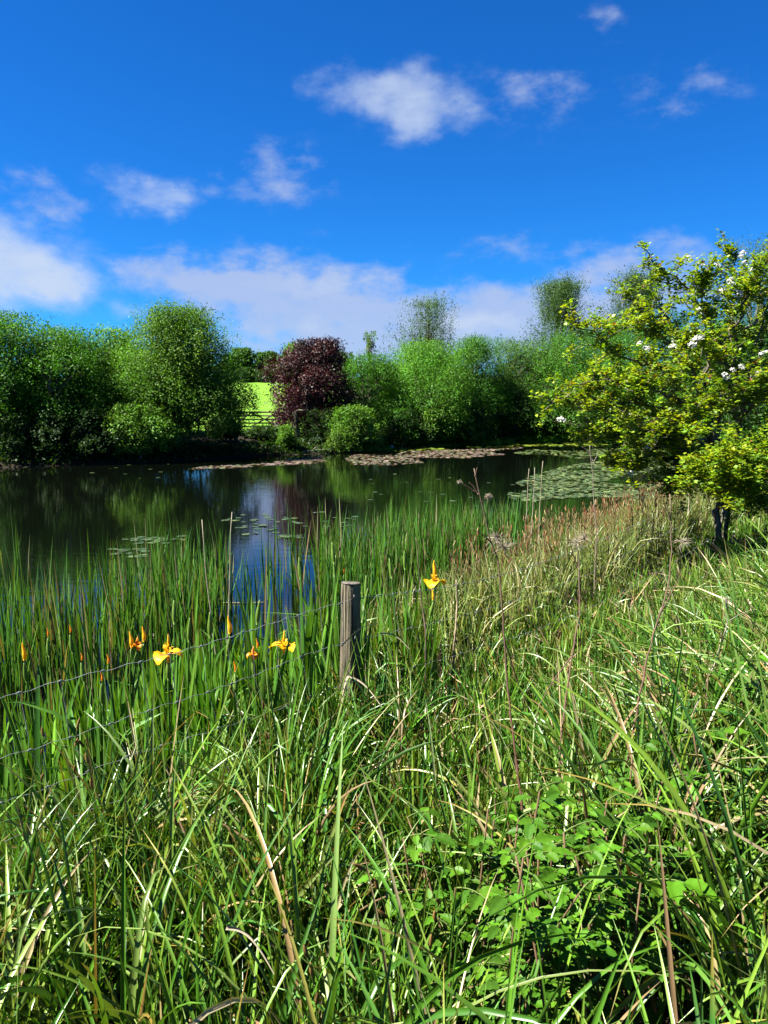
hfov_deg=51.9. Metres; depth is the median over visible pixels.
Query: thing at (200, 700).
yellow iris
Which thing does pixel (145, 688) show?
yellow iris
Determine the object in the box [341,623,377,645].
dead leaf
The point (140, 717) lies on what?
yellow iris
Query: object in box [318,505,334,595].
reed plant
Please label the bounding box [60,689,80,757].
yellow iris
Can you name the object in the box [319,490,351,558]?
reed plant
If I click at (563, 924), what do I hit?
meadow plant
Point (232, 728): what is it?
yellow iris
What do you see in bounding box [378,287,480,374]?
feathery tree
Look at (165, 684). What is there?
yellow iris
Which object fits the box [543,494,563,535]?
reed plant
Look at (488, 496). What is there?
dead stalk
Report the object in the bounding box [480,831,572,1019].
meadow plant
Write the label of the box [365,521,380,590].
reed plant
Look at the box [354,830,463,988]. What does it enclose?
meadow plant
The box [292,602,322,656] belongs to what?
yellow iris
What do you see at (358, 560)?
reeds
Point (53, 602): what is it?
reed plant
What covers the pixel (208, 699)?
yellow iris
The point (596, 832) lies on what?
meadow plant
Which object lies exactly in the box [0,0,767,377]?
sky
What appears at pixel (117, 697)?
yellow iris
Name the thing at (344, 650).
wire fence
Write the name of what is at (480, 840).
meadow plant
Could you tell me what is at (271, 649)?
yellow iris
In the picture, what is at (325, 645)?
yellow iris
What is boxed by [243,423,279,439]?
shrub
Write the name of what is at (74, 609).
reed plant
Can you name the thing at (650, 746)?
meadow plant
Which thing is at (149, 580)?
reed plant
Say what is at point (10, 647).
reed plant
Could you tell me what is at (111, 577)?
reed plant
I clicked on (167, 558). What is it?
reed plant
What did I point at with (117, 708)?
yellow iris
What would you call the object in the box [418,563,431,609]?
yellow iris
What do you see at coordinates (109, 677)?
yellow iris
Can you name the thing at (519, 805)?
meadow plant
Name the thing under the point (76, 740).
sedge flower
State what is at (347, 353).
field tree
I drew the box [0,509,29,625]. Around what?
reed plant
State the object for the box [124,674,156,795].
yellow iris
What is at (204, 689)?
yellow iris
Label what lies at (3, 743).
yellow iris
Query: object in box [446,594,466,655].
yellow iris
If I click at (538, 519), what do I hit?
reed plant
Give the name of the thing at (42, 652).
reed plant
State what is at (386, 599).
yellow iris
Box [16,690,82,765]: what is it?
yellow iris
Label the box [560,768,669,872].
meadow plant
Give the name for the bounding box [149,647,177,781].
yellow iris
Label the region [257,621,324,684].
yellow iris
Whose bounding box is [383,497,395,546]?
reed plant
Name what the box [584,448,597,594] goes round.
dead stalk
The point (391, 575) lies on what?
yellow iris
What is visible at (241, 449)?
undergrowth
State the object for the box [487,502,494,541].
reed plant
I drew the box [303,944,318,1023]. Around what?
sedge flower
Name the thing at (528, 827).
meadow plant
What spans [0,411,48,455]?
shrub
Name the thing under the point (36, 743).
yellow iris
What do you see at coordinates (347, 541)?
reed plant
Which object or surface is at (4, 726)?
yellow iris
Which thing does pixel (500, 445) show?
lily pad raft
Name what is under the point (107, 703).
yellow iris
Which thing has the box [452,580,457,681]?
dead stalk
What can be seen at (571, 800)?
meadow plant
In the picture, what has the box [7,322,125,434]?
tree
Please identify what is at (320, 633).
yellow iris
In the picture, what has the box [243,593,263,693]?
yellow iris
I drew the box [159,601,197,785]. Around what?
yellow iris
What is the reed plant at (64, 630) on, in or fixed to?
in the water
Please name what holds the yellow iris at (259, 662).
on the ground at (270, 407)
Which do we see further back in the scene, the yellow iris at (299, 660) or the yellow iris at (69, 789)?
the yellow iris at (299, 660)
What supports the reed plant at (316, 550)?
in the water
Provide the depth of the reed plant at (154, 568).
8.82 m
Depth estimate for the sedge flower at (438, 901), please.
1.86 m
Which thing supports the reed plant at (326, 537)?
in the water
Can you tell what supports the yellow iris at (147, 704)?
on the ground at (270, 407)
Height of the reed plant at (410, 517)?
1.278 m
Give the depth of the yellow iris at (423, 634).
5.24 m
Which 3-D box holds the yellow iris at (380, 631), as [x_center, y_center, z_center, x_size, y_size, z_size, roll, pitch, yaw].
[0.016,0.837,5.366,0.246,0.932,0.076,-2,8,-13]
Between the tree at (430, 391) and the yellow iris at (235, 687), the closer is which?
the yellow iris at (235, 687)
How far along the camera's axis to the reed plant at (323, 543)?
10.26 m
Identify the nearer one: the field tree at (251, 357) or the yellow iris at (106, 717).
the yellow iris at (106, 717)
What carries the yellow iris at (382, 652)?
on the ground at (270, 407)
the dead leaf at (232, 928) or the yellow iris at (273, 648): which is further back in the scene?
the yellow iris at (273, 648)
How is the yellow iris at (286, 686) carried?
on the ground at (270, 407)
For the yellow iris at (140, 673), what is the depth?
5.08 m
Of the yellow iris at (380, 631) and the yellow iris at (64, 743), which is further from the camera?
the yellow iris at (380, 631)
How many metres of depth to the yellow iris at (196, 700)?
4.59 m
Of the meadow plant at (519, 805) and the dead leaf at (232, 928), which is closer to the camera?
the dead leaf at (232, 928)
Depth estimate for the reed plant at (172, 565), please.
8.21 m
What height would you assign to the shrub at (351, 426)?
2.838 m
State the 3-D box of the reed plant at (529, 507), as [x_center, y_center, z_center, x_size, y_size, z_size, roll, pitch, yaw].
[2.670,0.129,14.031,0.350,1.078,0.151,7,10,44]
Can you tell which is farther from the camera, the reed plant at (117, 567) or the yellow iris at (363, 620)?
the reed plant at (117, 567)
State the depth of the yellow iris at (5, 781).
3.27 m
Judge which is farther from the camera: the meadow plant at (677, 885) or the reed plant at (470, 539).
the reed plant at (470, 539)
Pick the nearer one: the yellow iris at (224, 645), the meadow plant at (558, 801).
the meadow plant at (558, 801)
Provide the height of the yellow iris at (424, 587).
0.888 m
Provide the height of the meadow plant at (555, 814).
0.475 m
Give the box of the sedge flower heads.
[377,465,715,622]
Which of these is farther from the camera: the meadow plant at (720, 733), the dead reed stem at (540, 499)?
the dead reed stem at (540, 499)
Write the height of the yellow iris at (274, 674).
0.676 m
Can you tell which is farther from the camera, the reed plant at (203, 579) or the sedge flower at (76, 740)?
the reed plant at (203, 579)
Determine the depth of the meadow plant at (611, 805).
2.58 m
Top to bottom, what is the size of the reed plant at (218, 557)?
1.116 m
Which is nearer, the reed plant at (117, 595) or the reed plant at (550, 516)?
the reed plant at (117, 595)
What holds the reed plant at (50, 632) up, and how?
in the water
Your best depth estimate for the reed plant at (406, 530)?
11.65 m
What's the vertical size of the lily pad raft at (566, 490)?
0.062 m
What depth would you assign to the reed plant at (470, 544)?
11.46 m
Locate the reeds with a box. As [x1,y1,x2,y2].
[0,489,576,726]
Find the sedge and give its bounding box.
[261,463,767,698]
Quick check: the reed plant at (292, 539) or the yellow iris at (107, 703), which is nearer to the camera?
the yellow iris at (107, 703)
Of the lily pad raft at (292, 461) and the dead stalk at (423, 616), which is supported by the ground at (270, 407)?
the dead stalk at (423, 616)
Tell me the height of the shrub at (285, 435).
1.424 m
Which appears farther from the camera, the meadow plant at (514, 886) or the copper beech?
the copper beech
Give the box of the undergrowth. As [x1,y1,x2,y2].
[0,421,608,465]
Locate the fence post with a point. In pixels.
(350, 616)
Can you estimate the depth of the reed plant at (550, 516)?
13.32 m
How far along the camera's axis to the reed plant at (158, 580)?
7.45 m
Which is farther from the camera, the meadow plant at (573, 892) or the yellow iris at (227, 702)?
the yellow iris at (227, 702)
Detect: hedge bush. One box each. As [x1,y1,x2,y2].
[237,366,259,381]
[252,369,278,382]
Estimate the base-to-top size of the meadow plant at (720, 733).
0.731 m
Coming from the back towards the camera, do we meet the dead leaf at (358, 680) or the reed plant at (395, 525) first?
the reed plant at (395, 525)
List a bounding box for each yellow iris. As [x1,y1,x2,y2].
[0,643,71,791]
[0,659,55,843]
[0,677,79,819]
[0,699,25,768]
[0,728,20,885]
[0,737,26,797]
[0,769,18,865]
[1,711,11,754]
[1,725,31,829]
[3,709,18,770]
[7,628,88,798]
[7,688,63,830]
[10,744,23,828]
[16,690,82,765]
[20,671,94,820]
[26,707,43,781]
[28,773,87,830]
[36,721,78,848]
[43,656,67,780]
[44,700,110,759]
[46,715,66,767]
[54,681,67,732]
[57,625,104,731]
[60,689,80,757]
[62,720,103,823]
[69,698,84,750]
[69,699,97,791]
[71,654,159,811]
[73,717,98,766]
[74,656,128,763]
[74,691,91,724]
[78,672,108,717]
[94,659,105,714]
[94,676,122,747]
[96,674,120,806]
[99,675,189,722]
[99,705,106,746]
[104,684,137,715]
[106,660,126,712]
[107,655,133,782]
[115,648,163,687]
[116,627,147,772]
[120,686,153,738]
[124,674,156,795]
[128,641,195,695]
[131,648,160,684]
[132,637,182,820]
[134,650,182,769]
[134,690,137,729]
[136,642,159,778]
[136,671,156,771]
[139,643,160,777]
[140,644,173,705]
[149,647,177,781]
[156,683,179,743]
[157,665,167,706]
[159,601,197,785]
[159,676,208,764]
[166,693,183,739]
[175,618,205,781]
[175,628,189,716]
[177,613,243,698]
[178,654,194,701]
[181,612,214,784]
[182,656,197,753]
[184,644,226,686]
[186,627,204,700]
[187,629,215,743]
[191,616,261,804]
[191,642,222,709]
[202,622,241,704]
[202,652,230,707]
[203,639,244,689]
[204,667,230,745]
[205,634,244,688]
[206,666,247,774]
[207,622,244,674]
[212,622,244,697]
[213,645,244,711]
[214,623,274,678]
[216,664,221,701]
[216,671,247,742]
[221,629,236,667]
[223,617,243,667]
[224,606,263,683]
[225,642,256,701]
[231,653,238,701]
[233,574,291,736]
[233,663,247,793]
[237,600,260,745]
[240,631,285,689]
[240,639,274,745]
[240,667,243,703]
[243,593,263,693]
[245,631,294,739]
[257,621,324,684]
[257,625,296,675]
[258,637,260,688]
[259,616,281,705]
[260,627,293,682]
[264,543,381,706]
[267,652,295,712]
[268,625,287,674]
[271,628,286,691]
[272,625,282,673]
[274,649,323,714]
[275,652,288,711]
[279,556,339,709]
[281,612,320,693]
[286,567,338,727]
[286,608,319,685]
[289,596,331,694]
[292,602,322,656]
[297,582,377,702]
[298,558,333,717]
[329,588,368,676]
[334,567,344,698]
[355,569,371,634]
[360,576,382,700]
[360,596,364,619]
[369,568,402,691]
[369,618,397,691]
[373,572,401,623]
[375,613,388,662]
[376,587,386,611]
[378,587,388,626]
[383,558,442,706]
[387,578,424,631]
[390,551,419,682]
[401,582,433,691]
[403,562,445,687]
[416,589,434,696]
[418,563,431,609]
[421,552,443,631]
[442,587,457,658]
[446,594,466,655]
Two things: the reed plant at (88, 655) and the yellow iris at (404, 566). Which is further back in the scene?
the reed plant at (88, 655)
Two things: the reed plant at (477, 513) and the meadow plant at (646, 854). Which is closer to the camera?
the meadow plant at (646, 854)
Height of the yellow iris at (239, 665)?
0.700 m
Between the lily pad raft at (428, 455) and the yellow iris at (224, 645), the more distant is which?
the lily pad raft at (428, 455)
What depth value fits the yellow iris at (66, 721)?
3.56 m
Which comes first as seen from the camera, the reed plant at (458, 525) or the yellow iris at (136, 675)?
the yellow iris at (136, 675)
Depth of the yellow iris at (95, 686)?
4.42 m
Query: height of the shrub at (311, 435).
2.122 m
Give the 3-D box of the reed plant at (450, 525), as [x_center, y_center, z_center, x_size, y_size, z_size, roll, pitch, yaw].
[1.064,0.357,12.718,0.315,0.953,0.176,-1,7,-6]
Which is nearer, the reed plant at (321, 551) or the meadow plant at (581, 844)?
the meadow plant at (581, 844)
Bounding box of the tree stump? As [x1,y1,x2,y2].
[292,409,306,438]
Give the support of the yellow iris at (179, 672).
on the ground at (270, 407)
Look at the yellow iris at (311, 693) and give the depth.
3.93 m
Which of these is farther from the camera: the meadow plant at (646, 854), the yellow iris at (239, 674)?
the yellow iris at (239, 674)
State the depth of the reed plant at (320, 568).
9.21 m
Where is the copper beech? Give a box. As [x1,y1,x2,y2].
[253,332,369,436]
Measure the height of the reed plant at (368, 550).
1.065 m
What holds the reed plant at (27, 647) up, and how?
in the water
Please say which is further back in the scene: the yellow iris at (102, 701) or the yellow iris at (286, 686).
the yellow iris at (286, 686)
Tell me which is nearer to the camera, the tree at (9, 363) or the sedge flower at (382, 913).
the sedge flower at (382, 913)
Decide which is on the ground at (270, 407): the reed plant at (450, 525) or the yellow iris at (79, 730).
the yellow iris at (79, 730)
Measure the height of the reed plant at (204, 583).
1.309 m
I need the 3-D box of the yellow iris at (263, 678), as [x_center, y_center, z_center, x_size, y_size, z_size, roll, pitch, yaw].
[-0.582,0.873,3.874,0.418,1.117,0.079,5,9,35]
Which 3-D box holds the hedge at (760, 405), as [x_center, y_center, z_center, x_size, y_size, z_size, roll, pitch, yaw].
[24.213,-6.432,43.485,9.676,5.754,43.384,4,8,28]
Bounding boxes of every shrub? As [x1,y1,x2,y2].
[0,394,35,437]
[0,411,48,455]
[26,408,76,457]
[55,405,134,455]
[99,400,185,459]
[201,395,246,442]
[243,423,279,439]
[275,424,301,447]
[297,406,338,441]
[319,403,387,452]
[374,406,438,447]
[431,394,503,442]
[484,386,555,437]
[532,392,588,432]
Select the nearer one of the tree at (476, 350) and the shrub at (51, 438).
the shrub at (51, 438)
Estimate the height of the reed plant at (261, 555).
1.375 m
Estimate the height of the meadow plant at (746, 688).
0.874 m
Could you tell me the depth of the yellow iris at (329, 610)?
4.68 m
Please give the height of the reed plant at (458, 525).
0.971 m
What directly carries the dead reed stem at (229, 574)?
on the water
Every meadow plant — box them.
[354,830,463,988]
[375,885,509,1023]
[385,807,489,964]
[423,927,620,1023]
[433,816,492,920]
[438,795,531,972]
[439,808,526,961]
[442,845,577,1023]
[461,866,613,1023]
[463,821,563,946]
[464,824,545,904]
[467,802,554,1010]
[473,786,522,876]
[473,804,523,863]
[477,832,597,1021]
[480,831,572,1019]
[485,776,575,1002]
[487,789,583,915]
[487,875,565,1021]
[490,797,567,1008]
[497,834,592,1019]
[499,836,612,1023]
[508,809,561,855]
[518,833,593,998]
[519,815,627,1015]
[530,896,654,1023]
[533,795,577,915]
[538,879,648,1023]
[540,787,643,999]
[541,873,722,1023]
[543,843,638,1023]
[549,782,607,877]
[555,808,606,910]
[557,852,680,1000]
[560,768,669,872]
[564,815,664,1023]
[567,768,639,843]
[567,768,640,870]
[567,814,618,885]
[583,739,671,873]
[583,845,656,961]
[587,840,691,1000]
[593,820,699,984]
[603,770,707,1023]
[653,661,757,793]
[665,726,766,879]
[701,654,767,792]
[711,682,762,772]
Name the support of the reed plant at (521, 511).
in the water
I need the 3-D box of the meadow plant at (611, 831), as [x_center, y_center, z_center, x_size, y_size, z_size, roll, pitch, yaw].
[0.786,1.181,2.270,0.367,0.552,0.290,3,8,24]
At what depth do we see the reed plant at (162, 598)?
7.53 m
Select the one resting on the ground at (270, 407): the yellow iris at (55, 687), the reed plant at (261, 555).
the yellow iris at (55, 687)
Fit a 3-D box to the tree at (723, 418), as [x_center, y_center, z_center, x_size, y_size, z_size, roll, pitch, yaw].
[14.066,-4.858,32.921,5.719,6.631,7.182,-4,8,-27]
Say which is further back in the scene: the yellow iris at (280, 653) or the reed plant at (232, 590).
the reed plant at (232, 590)
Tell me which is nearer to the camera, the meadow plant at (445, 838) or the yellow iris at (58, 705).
the meadow plant at (445, 838)
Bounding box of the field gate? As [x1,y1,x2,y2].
[239,411,278,426]
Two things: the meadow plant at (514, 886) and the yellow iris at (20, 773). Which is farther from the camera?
the yellow iris at (20, 773)
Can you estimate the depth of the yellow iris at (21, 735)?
3.64 m
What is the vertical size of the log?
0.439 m
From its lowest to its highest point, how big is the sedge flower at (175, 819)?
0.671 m
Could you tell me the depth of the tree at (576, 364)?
53.29 m
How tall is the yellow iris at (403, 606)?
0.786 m
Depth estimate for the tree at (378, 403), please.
48.06 m
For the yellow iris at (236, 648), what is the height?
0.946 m
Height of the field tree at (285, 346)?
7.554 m
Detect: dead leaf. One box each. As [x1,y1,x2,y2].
[225,925,273,973]
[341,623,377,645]
[341,676,348,700]
[349,675,381,706]
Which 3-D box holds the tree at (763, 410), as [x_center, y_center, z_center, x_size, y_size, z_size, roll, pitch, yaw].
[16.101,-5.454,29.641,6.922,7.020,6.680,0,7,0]
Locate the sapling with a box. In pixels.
[363,330,377,389]
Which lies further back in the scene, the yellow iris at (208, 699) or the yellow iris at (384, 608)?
the yellow iris at (384, 608)
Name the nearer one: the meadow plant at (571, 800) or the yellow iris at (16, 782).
the meadow plant at (571, 800)
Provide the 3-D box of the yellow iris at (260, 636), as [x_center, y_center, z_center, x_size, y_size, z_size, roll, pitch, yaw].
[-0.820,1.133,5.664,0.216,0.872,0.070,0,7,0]
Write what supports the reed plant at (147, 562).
in the water
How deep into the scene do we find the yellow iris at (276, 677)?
4.33 m
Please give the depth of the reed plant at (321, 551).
10.66 m
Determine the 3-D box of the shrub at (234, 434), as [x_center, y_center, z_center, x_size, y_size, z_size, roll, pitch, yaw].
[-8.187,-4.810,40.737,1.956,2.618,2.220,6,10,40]
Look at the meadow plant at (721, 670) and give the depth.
2.91 m
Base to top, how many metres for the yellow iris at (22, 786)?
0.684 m
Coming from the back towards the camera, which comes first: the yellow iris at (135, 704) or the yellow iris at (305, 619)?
the yellow iris at (305, 619)
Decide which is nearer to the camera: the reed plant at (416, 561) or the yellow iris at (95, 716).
the yellow iris at (95, 716)
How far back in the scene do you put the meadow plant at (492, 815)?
2.72 m
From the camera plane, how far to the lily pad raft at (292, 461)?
33.79 m
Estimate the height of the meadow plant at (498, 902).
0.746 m
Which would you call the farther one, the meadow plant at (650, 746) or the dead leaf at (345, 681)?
the dead leaf at (345, 681)
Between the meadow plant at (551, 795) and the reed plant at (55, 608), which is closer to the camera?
the meadow plant at (551, 795)
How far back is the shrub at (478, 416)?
50.83 m
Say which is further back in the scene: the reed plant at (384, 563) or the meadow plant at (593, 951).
the reed plant at (384, 563)
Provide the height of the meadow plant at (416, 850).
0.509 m
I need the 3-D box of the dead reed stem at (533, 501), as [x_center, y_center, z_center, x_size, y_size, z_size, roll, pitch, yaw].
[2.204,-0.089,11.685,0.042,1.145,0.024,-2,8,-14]
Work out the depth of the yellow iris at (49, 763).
3.61 m
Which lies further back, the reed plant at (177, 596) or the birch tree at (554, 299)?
the birch tree at (554, 299)
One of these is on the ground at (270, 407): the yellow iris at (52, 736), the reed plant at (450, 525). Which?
the yellow iris at (52, 736)
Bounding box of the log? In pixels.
[301,446,331,452]
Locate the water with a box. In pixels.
[0,441,700,786]
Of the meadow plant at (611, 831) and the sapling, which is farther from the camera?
the sapling
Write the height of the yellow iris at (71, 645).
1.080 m
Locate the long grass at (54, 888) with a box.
[0,504,767,1023]
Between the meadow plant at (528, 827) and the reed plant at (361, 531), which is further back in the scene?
the reed plant at (361, 531)
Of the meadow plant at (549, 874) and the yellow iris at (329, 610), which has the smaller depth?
the meadow plant at (549, 874)
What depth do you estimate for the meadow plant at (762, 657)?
2.92 m
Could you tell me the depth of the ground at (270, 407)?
33.28 m
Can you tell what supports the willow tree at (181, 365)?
on the ground at (270, 407)
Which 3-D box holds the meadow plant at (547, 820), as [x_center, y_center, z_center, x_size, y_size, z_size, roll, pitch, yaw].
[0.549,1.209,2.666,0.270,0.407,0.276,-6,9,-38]
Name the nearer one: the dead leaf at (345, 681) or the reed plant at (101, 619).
the dead leaf at (345, 681)
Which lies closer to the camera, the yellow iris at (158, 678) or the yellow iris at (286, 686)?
the yellow iris at (286, 686)
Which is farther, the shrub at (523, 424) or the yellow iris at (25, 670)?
the shrub at (523, 424)
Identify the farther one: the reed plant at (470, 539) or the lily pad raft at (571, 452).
the lily pad raft at (571, 452)
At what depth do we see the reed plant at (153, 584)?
7.54 m
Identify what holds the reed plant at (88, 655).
in the water
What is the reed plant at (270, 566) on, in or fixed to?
in the water
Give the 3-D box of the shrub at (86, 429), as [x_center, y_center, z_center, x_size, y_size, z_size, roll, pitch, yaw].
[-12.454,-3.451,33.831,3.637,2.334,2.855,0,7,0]
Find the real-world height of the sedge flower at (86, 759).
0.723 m
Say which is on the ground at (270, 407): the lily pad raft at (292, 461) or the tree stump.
the tree stump
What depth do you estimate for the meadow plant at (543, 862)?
2.42 m
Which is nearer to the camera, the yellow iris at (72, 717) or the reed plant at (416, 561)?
the yellow iris at (72, 717)
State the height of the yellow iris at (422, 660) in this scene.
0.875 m
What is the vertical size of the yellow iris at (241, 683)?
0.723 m
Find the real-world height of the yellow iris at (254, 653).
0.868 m
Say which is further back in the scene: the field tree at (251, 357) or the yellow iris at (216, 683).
the field tree at (251, 357)
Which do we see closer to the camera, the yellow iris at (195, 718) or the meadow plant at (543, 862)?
the meadow plant at (543, 862)
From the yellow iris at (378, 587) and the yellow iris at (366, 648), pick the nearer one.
the yellow iris at (366, 648)
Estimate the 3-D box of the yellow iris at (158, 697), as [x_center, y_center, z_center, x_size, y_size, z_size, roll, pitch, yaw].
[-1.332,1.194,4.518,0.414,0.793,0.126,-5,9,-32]
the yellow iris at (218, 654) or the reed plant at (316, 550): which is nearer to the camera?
the yellow iris at (218, 654)
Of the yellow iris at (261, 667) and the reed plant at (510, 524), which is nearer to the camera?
the yellow iris at (261, 667)
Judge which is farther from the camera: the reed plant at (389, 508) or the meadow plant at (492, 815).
the reed plant at (389, 508)
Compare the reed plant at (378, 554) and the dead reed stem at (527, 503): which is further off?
the dead reed stem at (527, 503)
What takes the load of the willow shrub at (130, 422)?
on the ground at (270, 407)
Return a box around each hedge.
[45,344,247,432]
[344,354,681,422]
[688,369,767,453]
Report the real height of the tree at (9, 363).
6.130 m
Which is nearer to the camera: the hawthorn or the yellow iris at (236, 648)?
the yellow iris at (236, 648)
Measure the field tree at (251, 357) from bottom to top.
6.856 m
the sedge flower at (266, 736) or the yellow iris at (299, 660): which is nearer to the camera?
the sedge flower at (266, 736)
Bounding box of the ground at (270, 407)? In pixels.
[0,381,767,1023]
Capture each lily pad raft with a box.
[188,456,327,468]
[346,447,521,464]
[378,441,607,450]
[507,456,690,501]
[515,443,668,458]
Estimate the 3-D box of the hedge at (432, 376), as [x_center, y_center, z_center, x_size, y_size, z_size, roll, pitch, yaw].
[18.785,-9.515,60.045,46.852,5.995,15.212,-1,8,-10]
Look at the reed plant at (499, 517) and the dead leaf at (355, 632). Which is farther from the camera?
the reed plant at (499, 517)
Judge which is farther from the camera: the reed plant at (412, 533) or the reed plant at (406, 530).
the reed plant at (406, 530)
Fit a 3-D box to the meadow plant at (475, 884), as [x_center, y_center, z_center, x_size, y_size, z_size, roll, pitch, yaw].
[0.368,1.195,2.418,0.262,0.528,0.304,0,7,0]
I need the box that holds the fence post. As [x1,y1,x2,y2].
[339,581,360,730]
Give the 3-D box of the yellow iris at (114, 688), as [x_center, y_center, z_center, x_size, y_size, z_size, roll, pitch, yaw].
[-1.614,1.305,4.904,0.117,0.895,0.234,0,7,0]
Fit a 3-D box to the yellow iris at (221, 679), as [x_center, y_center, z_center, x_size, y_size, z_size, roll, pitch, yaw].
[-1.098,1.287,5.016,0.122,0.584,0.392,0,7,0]
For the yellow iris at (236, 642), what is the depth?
5.76 m
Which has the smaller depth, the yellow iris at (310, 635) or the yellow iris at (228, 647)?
the yellow iris at (228, 647)
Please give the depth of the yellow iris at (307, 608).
4.57 m
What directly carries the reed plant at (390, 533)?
in the water
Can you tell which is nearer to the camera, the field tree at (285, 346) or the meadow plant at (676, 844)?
the meadow plant at (676, 844)
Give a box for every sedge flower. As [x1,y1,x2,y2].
[40,727,43,833]
[73,718,79,834]
[78,740,102,905]
[173,801,188,994]
[262,701,275,786]
[265,731,276,807]
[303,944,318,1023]
[353,863,400,1003]
[425,898,440,1007]
[472,745,484,831]
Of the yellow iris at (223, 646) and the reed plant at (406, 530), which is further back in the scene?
the reed plant at (406, 530)
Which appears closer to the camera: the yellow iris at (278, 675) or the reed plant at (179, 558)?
the yellow iris at (278, 675)
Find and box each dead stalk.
[416,540,426,681]
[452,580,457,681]
[457,468,532,825]
[535,531,592,867]
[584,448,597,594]
[610,494,693,852]
[661,596,752,840]
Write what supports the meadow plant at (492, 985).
on the ground at (270, 407)
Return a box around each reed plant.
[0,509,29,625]
[0,566,18,706]
[0,602,34,693]
[4,525,21,623]
[21,590,47,703]
[22,593,55,661]
[39,556,60,675]
[39,575,68,631]
[41,576,58,651]
[42,548,70,673]
[43,578,61,664]
[46,538,64,672]
[47,566,95,676]
[49,576,76,654]
[65,559,94,701]
[79,572,103,666]
[108,562,118,597]
[109,554,122,647]
[110,556,147,634]
[111,542,134,624]
[127,518,163,618]
[139,537,156,599]
[139,537,160,638]
[144,569,159,663]
[145,503,169,568]
[145,536,162,616]
[148,559,167,638]
[149,518,183,645]
[149,528,188,609]
[150,559,166,651]
[156,511,173,604]
[162,521,182,622]
[162,522,186,598]
[163,535,195,569]
[167,543,199,649]
[174,531,207,629]
[177,561,192,648]
[195,527,222,628]
[197,541,225,624]
[205,521,230,585]
[221,551,239,636]
[258,513,275,586]
[264,540,275,623]
[264,541,275,598]
[287,508,306,580]
[290,529,302,611]
[302,524,324,568]
[303,495,336,559]
[305,497,337,564]
[309,541,324,600]
[311,502,332,583]
[311,520,319,573]
[315,508,340,567]
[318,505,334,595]
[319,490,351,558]
[344,521,351,563]
[347,512,368,574]
[357,524,362,546]
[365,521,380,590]
[366,528,385,575]
[373,492,393,552]
[375,508,389,591]
[378,504,394,572]
[379,544,385,587]
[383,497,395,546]
[385,510,402,577]
[386,492,406,560]
[396,525,423,587]
[404,500,416,549]
[405,498,425,532]
[406,509,416,573]
[417,494,445,538]
[417,525,430,579]
[442,506,459,538]
[445,516,453,582]
[454,509,466,546]
[463,518,474,568]
[465,522,475,558]
[465,532,471,566]
[471,514,482,560]
[472,497,487,530]
[486,499,500,551]
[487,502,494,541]
[491,518,503,564]
[497,494,508,519]
[498,490,519,551]
[515,496,526,533]
[526,495,531,523]
[534,489,548,543]
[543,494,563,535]
[545,501,556,533]
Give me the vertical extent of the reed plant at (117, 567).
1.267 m
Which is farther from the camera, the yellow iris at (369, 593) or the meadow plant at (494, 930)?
the yellow iris at (369, 593)
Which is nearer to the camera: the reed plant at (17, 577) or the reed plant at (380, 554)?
the reed plant at (17, 577)
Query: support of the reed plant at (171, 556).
in the water
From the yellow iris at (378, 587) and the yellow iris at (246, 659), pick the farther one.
the yellow iris at (378, 587)
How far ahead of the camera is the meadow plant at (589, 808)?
2.56 m
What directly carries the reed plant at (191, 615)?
in the water
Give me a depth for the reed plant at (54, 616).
7.11 m
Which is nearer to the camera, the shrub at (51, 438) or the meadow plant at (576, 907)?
the meadow plant at (576, 907)
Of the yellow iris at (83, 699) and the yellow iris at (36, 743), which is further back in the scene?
the yellow iris at (83, 699)
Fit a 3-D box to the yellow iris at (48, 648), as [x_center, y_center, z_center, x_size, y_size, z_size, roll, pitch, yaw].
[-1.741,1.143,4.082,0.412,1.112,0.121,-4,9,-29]
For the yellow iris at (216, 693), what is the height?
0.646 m
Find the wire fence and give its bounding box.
[0,496,728,842]
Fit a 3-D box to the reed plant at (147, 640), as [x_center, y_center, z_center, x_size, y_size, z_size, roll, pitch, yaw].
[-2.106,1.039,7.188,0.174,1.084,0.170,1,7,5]
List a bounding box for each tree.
[0,309,89,430]
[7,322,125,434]
[63,322,163,422]
[83,293,270,450]
[222,346,261,369]
[255,350,278,370]
[275,341,308,375]
[318,351,354,380]
[328,349,422,434]
[371,336,482,441]
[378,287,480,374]
[434,332,524,431]
[475,334,578,429]
[493,268,596,409]
[510,316,642,444]
[560,262,684,427]
[577,308,713,442]
[629,314,767,447]
[657,231,767,421]
[713,298,767,439]
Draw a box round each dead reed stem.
[202,522,214,649]
[227,514,231,636]
[524,472,528,541]
[530,467,534,543]
[538,463,542,536]
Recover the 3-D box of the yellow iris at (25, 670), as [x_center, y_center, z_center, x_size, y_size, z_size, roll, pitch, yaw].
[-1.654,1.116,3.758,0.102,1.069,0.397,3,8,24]
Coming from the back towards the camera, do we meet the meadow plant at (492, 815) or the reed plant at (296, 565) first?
the reed plant at (296, 565)
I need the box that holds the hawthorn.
[529,228,767,547]
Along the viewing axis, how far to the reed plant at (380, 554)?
9.99 m
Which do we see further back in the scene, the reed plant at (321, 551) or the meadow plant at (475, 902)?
the reed plant at (321, 551)
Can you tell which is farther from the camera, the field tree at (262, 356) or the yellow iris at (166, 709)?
the field tree at (262, 356)
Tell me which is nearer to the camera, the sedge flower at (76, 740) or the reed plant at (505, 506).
the sedge flower at (76, 740)
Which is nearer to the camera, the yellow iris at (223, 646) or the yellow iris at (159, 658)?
the yellow iris at (159, 658)
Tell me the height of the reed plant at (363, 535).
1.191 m
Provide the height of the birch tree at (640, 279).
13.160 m
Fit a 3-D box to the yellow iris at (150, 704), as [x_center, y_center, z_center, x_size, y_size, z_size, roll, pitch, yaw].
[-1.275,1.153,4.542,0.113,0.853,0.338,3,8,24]

